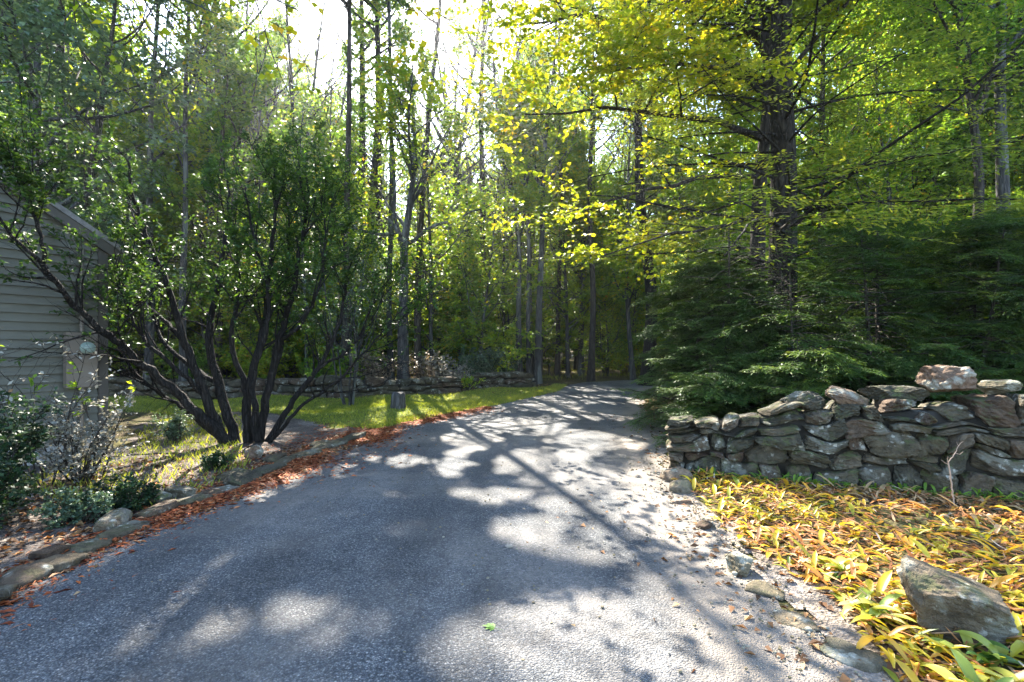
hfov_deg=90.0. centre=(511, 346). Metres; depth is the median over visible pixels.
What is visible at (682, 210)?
forest tree
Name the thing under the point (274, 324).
understory tree
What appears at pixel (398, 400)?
tree stump
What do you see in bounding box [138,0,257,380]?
tall tree
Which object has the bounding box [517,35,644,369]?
forest tree
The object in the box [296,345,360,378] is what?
shrub
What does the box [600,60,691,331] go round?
forest tree
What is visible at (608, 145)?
forest tree
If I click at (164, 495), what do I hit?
stone
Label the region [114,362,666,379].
forest grass
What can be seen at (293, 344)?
understory tree
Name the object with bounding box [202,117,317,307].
young tree
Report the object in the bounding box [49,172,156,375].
young tree
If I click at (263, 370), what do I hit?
shrub
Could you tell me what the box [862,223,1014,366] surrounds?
young hemlock
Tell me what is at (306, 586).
driveway
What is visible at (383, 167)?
forest tree
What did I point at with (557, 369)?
thin tree
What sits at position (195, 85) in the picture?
forest tree
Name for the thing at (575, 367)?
forest tree
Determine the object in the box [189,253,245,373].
understory tree
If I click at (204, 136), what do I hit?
forest tree
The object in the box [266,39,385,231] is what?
forest tree
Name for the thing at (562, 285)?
forest tree
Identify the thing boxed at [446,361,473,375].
shrub
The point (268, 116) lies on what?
forest tree
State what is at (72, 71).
forest tree
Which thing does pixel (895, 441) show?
stone wall
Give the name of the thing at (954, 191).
forest tree
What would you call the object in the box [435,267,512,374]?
understory tree
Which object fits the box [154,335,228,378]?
shrub
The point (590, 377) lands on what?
thin tree
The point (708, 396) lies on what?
young hemlock
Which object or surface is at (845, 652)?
stone
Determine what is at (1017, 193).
understory tree
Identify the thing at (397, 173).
forest tree
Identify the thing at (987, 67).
forest tree
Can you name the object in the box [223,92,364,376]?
young tree
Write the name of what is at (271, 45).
forest tree
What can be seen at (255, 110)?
forest tree
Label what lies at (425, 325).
understory tree
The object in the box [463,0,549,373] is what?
grey tree
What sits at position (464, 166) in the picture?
understory tree
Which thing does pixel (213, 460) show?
leafy plant
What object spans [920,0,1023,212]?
forest tree
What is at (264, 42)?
forest tree
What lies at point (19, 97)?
forest tree
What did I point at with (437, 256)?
young tree
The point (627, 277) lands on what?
forest tree
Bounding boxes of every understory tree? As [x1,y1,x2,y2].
[73,51,252,346]
[85,99,205,361]
[102,187,198,373]
[108,290,139,375]
[156,322,237,376]
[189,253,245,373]
[191,165,281,378]
[202,212,310,377]
[224,233,303,378]
[277,228,397,378]
[285,236,366,375]
[354,156,415,354]
[359,155,469,369]
[384,258,448,370]
[392,238,428,345]
[411,152,479,247]
[421,239,512,370]
[426,228,490,372]
[435,150,499,283]
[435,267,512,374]
[467,247,513,364]
[470,311,511,358]
[490,203,586,375]
[549,236,585,328]
[568,202,637,361]
[571,251,643,375]
[577,212,665,372]
[586,244,669,371]
[607,226,669,365]
[630,196,681,357]
[658,259,678,354]
[682,88,824,302]
[696,239,746,297]
[797,148,858,315]
[815,184,922,341]
[841,255,929,354]
[853,180,935,347]
[885,218,993,352]
[950,186,1023,363]
[965,188,1022,311]
[988,152,1023,197]
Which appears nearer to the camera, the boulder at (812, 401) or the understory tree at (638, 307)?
the boulder at (812, 401)
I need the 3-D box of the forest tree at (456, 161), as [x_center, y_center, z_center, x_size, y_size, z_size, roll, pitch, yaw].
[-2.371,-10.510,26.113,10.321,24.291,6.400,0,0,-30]
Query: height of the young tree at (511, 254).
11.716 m
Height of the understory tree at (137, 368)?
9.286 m
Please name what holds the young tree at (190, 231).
on the ground at (131, 421)
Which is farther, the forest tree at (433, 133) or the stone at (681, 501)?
the forest tree at (433, 133)
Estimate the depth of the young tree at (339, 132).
21.34 m
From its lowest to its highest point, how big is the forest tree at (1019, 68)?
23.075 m
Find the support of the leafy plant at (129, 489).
on the planting bed
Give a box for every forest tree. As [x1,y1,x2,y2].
[0,0,55,113]
[0,0,142,202]
[0,0,191,202]
[0,1,77,165]
[0,33,45,165]
[2,45,79,168]
[5,0,131,190]
[11,13,136,167]
[17,25,135,130]
[27,0,220,376]
[41,0,214,377]
[65,42,128,128]
[71,0,312,378]
[112,0,289,378]
[112,13,284,367]
[133,0,331,356]
[178,0,340,371]
[181,0,387,377]
[188,24,324,135]
[195,6,306,372]
[196,1,342,374]
[225,89,267,161]
[247,19,368,370]
[249,0,370,157]
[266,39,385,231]
[284,46,408,231]
[285,19,387,362]
[307,2,423,244]
[315,81,370,362]
[319,118,414,246]
[328,25,439,231]
[351,158,424,338]
[368,0,551,376]
[369,0,495,208]
[386,96,475,356]
[395,0,500,367]
[397,114,496,368]
[403,21,478,349]
[423,52,498,249]
[436,0,581,329]
[437,107,567,261]
[457,0,586,367]
[459,30,558,261]
[460,11,611,377]
[463,62,603,302]
[469,164,549,327]
[486,121,571,330]
[495,3,665,371]
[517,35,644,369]
[523,121,609,371]
[535,0,649,375]
[536,237,576,357]
[550,39,698,379]
[553,91,670,375]
[554,43,644,366]
[575,153,619,282]
[588,11,708,361]
[589,5,703,367]
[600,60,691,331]
[645,0,826,248]
[646,124,710,283]
[653,21,757,260]
[669,122,768,282]
[698,71,835,298]
[738,0,901,357]
[748,13,899,312]
[794,16,926,312]
[796,0,973,288]
[797,45,988,212]
[798,38,905,294]
[818,72,882,234]
[829,96,961,301]
[832,0,1023,279]
[834,0,1023,164]
[849,0,1023,226]
[869,67,1023,228]
[901,0,1023,122]
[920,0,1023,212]
[925,143,1016,285]
[950,0,1021,174]
[985,36,1023,188]
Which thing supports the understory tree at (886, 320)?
on the ground at (131, 421)
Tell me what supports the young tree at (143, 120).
on the ground at (131, 421)
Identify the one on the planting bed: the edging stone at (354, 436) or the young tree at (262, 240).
the edging stone at (354, 436)
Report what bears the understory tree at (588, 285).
on the ground at (131, 421)
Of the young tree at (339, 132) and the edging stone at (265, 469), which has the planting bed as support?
the edging stone at (265, 469)
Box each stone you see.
[0,563,53,589]
[0,583,19,600]
[28,544,69,559]
[32,553,89,573]
[64,538,112,555]
[93,508,132,532]
[95,520,152,538]
[133,499,178,519]
[142,488,171,505]
[164,485,195,498]
[177,493,212,505]
[197,484,240,493]
[216,468,242,482]
[223,469,262,485]
[244,445,263,458]
[252,463,286,474]
[262,452,286,462]
[273,456,296,463]
[289,448,322,457]
[309,440,330,446]
[310,438,347,449]
[342,431,366,440]
[660,466,692,481]
[669,477,692,493]
[671,498,691,503]
[695,520,715,529]
[725,551,753,576]
[744,580,784,600]
[772,608,820,631]
[818,636,889,672]
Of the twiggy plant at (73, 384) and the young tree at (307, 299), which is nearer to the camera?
the twiggy plant at (73, 384)
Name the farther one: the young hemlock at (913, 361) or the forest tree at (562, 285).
the forest tree at (562, 285)
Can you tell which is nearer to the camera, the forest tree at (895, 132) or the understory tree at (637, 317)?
the forest tree at (895, 132)
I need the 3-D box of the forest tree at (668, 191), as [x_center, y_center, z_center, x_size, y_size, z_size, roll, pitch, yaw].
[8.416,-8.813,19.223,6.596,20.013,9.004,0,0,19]
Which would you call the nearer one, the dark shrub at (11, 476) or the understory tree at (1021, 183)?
the dark shrub at (11, 476)
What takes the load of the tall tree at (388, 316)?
on the ground at (131, 421)
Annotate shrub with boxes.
[0,52,441,444]
[0,386,67,512]
[0,442,32,529]
[27,390,149,483]
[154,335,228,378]
[225,347,278,378]
[278,204,421,404]
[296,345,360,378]
[353,345,402,379]
[398,350,441,377]
[420,348,467,376]
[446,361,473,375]
[458,344,504,373]
[469,348,521,371]
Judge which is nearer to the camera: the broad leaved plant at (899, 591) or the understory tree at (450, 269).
the broad leaved plant at (899, 591)
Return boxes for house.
[0,166,124,465]
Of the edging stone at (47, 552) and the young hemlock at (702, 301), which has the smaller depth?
the edging stone at (47, 552)
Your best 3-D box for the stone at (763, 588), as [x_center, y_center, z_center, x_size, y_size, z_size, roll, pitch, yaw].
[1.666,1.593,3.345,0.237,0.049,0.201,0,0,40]
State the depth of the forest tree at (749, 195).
25.76 m
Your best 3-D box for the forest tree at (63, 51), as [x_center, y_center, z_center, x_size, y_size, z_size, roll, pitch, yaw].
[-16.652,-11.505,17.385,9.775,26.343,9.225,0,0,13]
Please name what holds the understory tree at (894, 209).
on the ground at (131, 421)
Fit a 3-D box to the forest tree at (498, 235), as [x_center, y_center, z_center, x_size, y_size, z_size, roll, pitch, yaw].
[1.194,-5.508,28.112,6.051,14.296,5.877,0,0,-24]
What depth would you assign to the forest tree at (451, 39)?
32.23 m
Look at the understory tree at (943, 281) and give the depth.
16.19 m
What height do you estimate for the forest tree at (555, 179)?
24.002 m
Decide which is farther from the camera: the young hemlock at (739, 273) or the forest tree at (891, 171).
the forest tree at (891, 171)
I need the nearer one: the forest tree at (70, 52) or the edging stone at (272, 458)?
the edging stone at (272, 458)
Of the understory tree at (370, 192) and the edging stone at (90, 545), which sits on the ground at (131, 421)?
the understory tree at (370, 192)
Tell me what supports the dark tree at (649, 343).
on the ground at (131, 421)
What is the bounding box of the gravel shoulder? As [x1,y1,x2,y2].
[647,420,906,681]
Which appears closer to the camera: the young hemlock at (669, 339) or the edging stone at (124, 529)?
the edging stone at (124, 529)
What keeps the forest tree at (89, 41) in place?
on the ground at (131, 421)
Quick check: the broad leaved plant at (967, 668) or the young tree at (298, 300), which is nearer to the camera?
the broad leaved plant at (967, 668)
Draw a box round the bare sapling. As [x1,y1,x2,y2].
[941,442,961,505]
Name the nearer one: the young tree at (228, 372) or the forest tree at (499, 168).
the young tree at (228, 372)
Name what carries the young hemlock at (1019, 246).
on the ground at (131, 421)
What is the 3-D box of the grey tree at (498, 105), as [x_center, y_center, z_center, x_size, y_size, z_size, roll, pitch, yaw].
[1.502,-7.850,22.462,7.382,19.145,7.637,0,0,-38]
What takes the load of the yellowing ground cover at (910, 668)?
on the bed soil
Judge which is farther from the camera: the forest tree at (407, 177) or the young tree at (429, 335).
the forest tree at (407, 177)
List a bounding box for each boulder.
[779,391,825,410]
[825,385,869,404]
[858,385,930,400]
[896,554,1019,644]
[915,365,977,391]
[976,379,1022,394]
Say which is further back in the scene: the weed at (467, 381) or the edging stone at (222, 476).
the weed at (467, 381)
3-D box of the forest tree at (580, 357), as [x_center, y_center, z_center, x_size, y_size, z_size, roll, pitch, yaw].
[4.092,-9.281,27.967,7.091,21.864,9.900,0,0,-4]
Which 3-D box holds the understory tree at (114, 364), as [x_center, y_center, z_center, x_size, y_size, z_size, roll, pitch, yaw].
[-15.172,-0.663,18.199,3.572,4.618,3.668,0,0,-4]
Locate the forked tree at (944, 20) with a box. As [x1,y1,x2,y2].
[830,0,1023,344]
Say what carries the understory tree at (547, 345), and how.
on the ground at (131, 421)
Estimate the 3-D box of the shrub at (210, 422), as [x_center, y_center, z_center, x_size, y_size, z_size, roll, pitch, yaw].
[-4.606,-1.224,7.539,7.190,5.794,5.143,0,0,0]
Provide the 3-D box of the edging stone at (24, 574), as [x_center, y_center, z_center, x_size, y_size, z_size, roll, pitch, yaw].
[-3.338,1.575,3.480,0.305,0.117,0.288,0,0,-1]
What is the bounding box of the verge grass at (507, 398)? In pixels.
[361,383,565,428]
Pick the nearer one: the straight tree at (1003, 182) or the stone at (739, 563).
the stone at (739, 563)
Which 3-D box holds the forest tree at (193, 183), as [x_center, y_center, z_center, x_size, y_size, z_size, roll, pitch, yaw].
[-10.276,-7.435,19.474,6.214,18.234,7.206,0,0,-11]
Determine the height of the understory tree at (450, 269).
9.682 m
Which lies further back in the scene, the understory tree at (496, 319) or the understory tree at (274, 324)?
the understory tree at (496, 319)
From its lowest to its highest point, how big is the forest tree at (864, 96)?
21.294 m
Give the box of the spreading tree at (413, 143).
[310,5,518,378]
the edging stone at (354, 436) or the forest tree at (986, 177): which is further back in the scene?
the forest tree at (986, 177)
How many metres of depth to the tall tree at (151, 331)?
17.57 m
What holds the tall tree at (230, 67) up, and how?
on the ground at (131, 421)
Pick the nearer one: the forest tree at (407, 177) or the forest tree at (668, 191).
the forest tree at (668, 191)
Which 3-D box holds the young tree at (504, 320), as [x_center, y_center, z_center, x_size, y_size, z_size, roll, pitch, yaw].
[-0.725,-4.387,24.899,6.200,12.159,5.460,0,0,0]
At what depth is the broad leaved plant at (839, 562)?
3.59 m
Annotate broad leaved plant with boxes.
[805,556,868,580]
[830,587,916,624]
[888,589,910,618]
[919,630,1023,681]
[920,647,1013,681]
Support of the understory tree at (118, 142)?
on the ground at (131, 421)
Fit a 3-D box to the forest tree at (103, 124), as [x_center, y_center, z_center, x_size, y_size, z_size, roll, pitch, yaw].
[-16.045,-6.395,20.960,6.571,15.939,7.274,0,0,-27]
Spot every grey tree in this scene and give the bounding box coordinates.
[447,1,613,371]
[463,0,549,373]
[499,0,598,384]
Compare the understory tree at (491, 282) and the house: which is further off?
the understory tree at (491, 282)
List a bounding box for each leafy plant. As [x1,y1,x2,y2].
[27,486,133,531]
[74,472,162,515]
[148,407,193,442]
[199,448,234,471]
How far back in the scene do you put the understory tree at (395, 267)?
38.37 m
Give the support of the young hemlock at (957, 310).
on the ground at (131, 421)
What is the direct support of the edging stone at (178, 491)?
on the planting bed
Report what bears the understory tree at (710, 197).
on the ground at (131, 421)
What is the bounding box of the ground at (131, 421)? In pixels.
[105,349,993,638]
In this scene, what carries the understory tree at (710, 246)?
on the ground at (131, 421)
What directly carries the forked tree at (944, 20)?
on the ground at (131, 421)
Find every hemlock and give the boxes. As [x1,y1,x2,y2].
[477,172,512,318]
[536,0,1023,345]
[611,256,772,433]
[642,281,722,397]
[643,227,805,412]
[652,361,766,447]
[654,307,692,388]
[662,243,771,388]
[704,223,877,405]
[709,254,895,418]
[726,336,867,413]
[784,219,976,401]
[793,213,988,404]
[798,222,919,368]
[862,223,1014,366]
[867,343,1009,407]
[874,205,1023,400]
[886,208,1023,408]
[940,214,1023,400]
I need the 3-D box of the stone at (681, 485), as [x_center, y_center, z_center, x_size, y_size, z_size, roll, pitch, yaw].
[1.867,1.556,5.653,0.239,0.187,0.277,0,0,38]
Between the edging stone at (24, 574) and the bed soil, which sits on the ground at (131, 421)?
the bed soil
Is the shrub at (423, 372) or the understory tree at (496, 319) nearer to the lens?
the shrub at (423, 372)
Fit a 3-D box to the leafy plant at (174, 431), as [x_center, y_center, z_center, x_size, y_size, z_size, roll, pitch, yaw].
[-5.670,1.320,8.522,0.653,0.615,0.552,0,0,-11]
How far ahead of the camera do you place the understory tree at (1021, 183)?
26.52 m
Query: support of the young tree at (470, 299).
on the ground at (131, 421)
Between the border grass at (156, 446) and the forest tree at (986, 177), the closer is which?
the border grass at (156, 446)
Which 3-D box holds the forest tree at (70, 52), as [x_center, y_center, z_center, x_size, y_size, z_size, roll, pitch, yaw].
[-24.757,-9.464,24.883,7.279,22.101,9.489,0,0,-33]
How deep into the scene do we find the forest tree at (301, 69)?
33.76 m
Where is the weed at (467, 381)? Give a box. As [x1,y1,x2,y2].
[461,371,485,389]
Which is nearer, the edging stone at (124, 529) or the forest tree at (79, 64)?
the edging stone at (124, 529)
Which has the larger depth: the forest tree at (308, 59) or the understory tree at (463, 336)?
the forest tree at (308, 59)
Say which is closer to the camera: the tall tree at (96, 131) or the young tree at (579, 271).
the tall tree at (96, 131)
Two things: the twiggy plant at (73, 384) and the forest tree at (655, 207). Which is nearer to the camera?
the twiggy plant at (73, 384)
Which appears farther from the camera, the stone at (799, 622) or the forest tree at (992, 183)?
the forest tree at (992, 183)
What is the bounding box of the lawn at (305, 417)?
[108,387,561,428]
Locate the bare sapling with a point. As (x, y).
(950, 473)
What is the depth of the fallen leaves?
4.87 m
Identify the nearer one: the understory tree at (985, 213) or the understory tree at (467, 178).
the understory tree at (985, 213)
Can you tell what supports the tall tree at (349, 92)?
on the ground at (131, 421)
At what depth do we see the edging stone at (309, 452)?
7.39 m
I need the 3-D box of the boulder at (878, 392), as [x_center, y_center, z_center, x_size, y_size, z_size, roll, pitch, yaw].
[4.513,0.545,6.055,0.684,0.176,0.462,0,0,17]
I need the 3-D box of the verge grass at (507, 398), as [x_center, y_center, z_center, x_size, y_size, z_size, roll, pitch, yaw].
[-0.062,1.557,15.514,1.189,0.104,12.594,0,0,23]
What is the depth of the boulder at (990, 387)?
5.64 m
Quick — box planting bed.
[0,412,375,574]
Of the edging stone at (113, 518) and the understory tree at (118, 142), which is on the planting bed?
the edging stone at (113, 518)
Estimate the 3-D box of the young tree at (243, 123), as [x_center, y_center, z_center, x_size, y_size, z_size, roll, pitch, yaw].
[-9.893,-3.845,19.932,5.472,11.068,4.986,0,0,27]
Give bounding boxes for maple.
[73,0,442,103]
[415,0,875,370]
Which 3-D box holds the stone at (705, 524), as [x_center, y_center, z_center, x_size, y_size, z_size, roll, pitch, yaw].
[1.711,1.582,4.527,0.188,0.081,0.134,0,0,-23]
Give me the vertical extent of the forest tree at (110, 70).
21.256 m
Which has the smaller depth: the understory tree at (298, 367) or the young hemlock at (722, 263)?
the young hemlock at (722, 263)
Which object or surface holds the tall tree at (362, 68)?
on the ground at (131, 421)
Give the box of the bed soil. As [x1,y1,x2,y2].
[691,473,1023,681]
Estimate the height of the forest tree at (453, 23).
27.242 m
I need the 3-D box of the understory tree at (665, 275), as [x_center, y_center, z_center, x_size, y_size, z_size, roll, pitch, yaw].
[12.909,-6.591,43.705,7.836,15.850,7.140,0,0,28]
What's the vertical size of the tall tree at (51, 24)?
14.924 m
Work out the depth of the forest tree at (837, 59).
25.61 m
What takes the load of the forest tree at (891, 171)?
on the ground at (131, 421)
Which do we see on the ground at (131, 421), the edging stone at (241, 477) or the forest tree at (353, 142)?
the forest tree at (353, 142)
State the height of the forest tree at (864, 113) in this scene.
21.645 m
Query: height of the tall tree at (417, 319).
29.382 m
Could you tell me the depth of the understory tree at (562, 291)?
43.92 m
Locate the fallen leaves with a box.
[0,384,1023,681]
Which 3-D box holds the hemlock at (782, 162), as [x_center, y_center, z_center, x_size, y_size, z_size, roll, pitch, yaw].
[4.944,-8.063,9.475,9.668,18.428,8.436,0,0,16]
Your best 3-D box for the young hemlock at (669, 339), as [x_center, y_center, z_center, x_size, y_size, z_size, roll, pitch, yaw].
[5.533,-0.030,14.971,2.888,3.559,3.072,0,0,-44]
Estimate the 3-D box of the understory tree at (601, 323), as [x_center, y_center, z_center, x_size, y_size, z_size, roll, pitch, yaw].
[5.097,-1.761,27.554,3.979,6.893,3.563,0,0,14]
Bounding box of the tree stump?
[390,392,405,408]
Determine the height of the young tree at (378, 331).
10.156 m
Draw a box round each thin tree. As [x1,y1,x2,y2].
[524,0,579,378]
[557,0,625,381]
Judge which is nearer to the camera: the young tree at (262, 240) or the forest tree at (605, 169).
the young tree at (262, 240)
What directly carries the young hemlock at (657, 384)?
on the ground at (131, 421)
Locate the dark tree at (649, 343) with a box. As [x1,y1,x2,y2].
[573,0,699,385]
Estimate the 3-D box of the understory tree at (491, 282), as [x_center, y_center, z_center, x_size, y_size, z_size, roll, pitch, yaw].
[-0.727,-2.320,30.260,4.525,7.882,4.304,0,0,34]
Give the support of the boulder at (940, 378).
on the stone wall at (895, 441)
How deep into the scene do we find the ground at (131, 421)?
14.40 m
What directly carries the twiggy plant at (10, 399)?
on the planting bed
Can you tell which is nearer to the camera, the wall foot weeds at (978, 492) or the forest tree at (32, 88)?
the wall foot weeds at (978, 492)
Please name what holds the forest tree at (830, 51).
on the ground at (131, 421)
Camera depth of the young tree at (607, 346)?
27.40 m
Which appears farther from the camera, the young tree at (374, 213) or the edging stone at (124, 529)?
the young tree at (374, 213)
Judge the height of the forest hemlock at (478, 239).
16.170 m
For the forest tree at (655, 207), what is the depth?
31.80 m
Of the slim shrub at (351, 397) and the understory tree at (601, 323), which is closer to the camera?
the slim shrub at (351, 397)
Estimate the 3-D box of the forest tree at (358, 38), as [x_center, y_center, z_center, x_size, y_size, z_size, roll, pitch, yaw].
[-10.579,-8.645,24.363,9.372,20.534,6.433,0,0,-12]
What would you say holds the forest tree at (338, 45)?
on the ground at (131, 421)
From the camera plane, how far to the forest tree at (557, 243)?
30.82 m
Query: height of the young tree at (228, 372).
14.170 m
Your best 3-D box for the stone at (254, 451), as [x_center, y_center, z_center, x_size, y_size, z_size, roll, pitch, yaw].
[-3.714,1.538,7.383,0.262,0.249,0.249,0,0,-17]
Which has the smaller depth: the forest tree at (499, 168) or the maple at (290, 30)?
the maple at (290, 30)
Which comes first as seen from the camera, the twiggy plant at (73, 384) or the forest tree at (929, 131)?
the twiggy plant at (73, 384)
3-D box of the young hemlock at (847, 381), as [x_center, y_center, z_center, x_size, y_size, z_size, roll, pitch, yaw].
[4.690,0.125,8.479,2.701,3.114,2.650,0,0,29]
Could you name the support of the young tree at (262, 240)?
on the ground at (131, 421)
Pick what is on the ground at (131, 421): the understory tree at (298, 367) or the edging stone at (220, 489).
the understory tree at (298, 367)
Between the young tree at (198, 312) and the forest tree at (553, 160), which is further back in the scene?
the forest tree at (553, 160)
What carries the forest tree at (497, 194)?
on the ground at (131, 421)
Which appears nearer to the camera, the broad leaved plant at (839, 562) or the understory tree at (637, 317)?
the broad leaved plant at (839, 562)
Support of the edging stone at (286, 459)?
on the planting bed
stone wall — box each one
[108,371,535,398]
[665,393,1023,499]
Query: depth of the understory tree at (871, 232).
20.00 m
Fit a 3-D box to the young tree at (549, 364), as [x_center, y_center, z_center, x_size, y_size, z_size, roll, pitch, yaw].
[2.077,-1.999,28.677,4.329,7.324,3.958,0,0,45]
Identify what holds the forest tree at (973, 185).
on the ground at (131, 421)
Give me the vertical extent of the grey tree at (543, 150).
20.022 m
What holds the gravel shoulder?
on the ground at (131, 421)
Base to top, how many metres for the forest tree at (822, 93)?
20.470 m
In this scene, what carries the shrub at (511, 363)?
on the ground at (131, 421)
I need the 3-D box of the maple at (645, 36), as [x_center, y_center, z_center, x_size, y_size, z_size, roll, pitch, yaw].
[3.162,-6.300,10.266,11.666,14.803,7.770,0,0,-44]
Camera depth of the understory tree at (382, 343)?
19.04 m
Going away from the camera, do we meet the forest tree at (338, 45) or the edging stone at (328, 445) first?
the edging stone at (328, 445)
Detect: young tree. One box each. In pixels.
[26,0,222,376]
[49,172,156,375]
[95,88,245,378]
[133,177,249,376]
[155,159,216,359]
[168,45,312,378]
[186,103,333,359]
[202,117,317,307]
[211,177,313,377]
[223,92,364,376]
[230,44,385,351]
[284,206,339,368]
[307,147,435,368]
[334,140,434,353]
[351,38,498,365]
[378,149,496,369]
[408,143,498,371]
[435,141,554,371]
[442,131,556,371]
[471,173,555,367]
[496,86,621,377]
[523,247,577,374]
[548,202,621,353]
[564,241,638,375]
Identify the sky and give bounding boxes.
[73,0,939,332]
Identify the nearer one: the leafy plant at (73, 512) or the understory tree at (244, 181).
the leafy plant at (73, 512)
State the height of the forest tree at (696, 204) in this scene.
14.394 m
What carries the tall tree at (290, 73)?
on the ground at (131, 421)
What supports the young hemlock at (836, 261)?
on the ground at (131, 421)
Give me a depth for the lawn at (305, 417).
13.59 m
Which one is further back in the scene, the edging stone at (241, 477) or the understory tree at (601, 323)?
the understory tree at (601, 323)
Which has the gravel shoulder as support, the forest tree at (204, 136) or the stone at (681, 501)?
the stone at (681, 501)
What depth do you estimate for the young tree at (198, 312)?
18.73 m
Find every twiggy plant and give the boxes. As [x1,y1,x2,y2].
[0,333,130,486]
[0,345,135,477]
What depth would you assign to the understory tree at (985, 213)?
19.12 m
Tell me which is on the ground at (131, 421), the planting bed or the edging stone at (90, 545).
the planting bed
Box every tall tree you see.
[0,0,212,305]
[0,0,224,309]
[83,0,255,377]
[84,0,274,376]
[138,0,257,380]
[248,0,352,377]
[324,0,421,377]
[333,0,419,377]
[340,0,392,372]
[351,0,394,379]
[391,0,480,377]
[449,0,504,357]
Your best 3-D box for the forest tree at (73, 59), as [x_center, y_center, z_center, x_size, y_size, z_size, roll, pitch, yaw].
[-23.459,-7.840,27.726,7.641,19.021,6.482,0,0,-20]
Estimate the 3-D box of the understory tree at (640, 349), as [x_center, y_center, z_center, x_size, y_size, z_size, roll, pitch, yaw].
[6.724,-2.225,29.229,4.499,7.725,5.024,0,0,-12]
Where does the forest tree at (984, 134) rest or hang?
on the ground at (131, 421)
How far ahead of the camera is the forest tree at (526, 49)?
31.17 m
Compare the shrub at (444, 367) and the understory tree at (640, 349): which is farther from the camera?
the understory tree at (640, 349)
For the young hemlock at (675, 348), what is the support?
on the ground at (131, 421)
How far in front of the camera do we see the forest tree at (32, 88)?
20.55 m
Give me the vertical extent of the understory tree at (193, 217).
13.555 m
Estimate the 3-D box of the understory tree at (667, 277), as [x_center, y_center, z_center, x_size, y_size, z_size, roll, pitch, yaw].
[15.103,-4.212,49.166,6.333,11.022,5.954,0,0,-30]
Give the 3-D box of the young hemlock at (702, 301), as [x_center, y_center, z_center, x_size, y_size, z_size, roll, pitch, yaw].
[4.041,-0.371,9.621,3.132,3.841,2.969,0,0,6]
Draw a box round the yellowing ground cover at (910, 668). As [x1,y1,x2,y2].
[675,467,1023,681]
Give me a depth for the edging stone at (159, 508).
4.83 m
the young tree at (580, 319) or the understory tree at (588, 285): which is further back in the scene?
the understory tree at (588, 285)
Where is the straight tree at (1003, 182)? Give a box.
[865,0,1023,375]
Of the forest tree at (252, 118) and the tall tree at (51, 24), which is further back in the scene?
the forest tree at (252, 118)
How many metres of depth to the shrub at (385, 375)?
17.62 m
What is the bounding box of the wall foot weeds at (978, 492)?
[690,466,1023,501]
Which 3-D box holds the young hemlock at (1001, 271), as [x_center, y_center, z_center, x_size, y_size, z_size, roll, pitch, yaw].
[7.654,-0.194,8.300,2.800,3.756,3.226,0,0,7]
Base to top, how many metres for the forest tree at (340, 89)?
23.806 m
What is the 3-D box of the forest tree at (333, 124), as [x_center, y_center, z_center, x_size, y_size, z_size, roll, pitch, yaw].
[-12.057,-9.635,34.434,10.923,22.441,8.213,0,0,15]
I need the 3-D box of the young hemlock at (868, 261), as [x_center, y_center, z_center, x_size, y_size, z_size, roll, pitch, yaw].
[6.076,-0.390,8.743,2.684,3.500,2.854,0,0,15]
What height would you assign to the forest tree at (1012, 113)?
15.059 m
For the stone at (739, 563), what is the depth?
3.60 m
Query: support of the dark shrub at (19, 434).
on the planting bed
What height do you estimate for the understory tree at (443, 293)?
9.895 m
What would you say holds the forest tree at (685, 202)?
on the ground at (131, 421)
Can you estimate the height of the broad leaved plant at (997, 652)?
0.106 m
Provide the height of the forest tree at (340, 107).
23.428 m
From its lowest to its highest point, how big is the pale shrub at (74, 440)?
1.098 m
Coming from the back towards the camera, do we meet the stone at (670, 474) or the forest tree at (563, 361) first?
the forest tree at (563, 361)
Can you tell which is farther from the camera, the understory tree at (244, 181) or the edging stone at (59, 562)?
the understory tree at (244, 181)
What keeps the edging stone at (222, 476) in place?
on the planting bed
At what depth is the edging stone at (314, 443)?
8.16 m
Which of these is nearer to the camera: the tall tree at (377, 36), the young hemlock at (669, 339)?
the young hemlock at (669, 339)
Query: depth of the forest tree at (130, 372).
24.29 m
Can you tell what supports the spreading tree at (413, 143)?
on the ground at (131, 421)
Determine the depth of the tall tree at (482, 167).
24.30 m
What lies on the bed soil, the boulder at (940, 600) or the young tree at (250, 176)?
the boulder at (940, 600)
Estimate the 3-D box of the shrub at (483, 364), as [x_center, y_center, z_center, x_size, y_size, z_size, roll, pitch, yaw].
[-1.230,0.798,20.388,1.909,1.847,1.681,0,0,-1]
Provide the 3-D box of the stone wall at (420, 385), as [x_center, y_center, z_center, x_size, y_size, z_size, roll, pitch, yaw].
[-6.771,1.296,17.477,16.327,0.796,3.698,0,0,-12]
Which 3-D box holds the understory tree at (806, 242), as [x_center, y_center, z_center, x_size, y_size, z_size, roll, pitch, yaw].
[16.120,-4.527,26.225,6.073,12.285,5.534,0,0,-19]
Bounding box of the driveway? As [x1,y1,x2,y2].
[0,380,840,681]
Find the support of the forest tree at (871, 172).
on the ground at (131, 421)
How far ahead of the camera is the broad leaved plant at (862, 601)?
3.03 m
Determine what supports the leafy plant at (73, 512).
on the planting bed
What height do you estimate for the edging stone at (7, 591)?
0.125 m
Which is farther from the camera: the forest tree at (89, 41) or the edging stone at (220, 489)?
the forest tree at (89, 41)
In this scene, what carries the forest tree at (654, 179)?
on the ground at (131, 421)
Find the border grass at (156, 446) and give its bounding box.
[21,413,252,510]

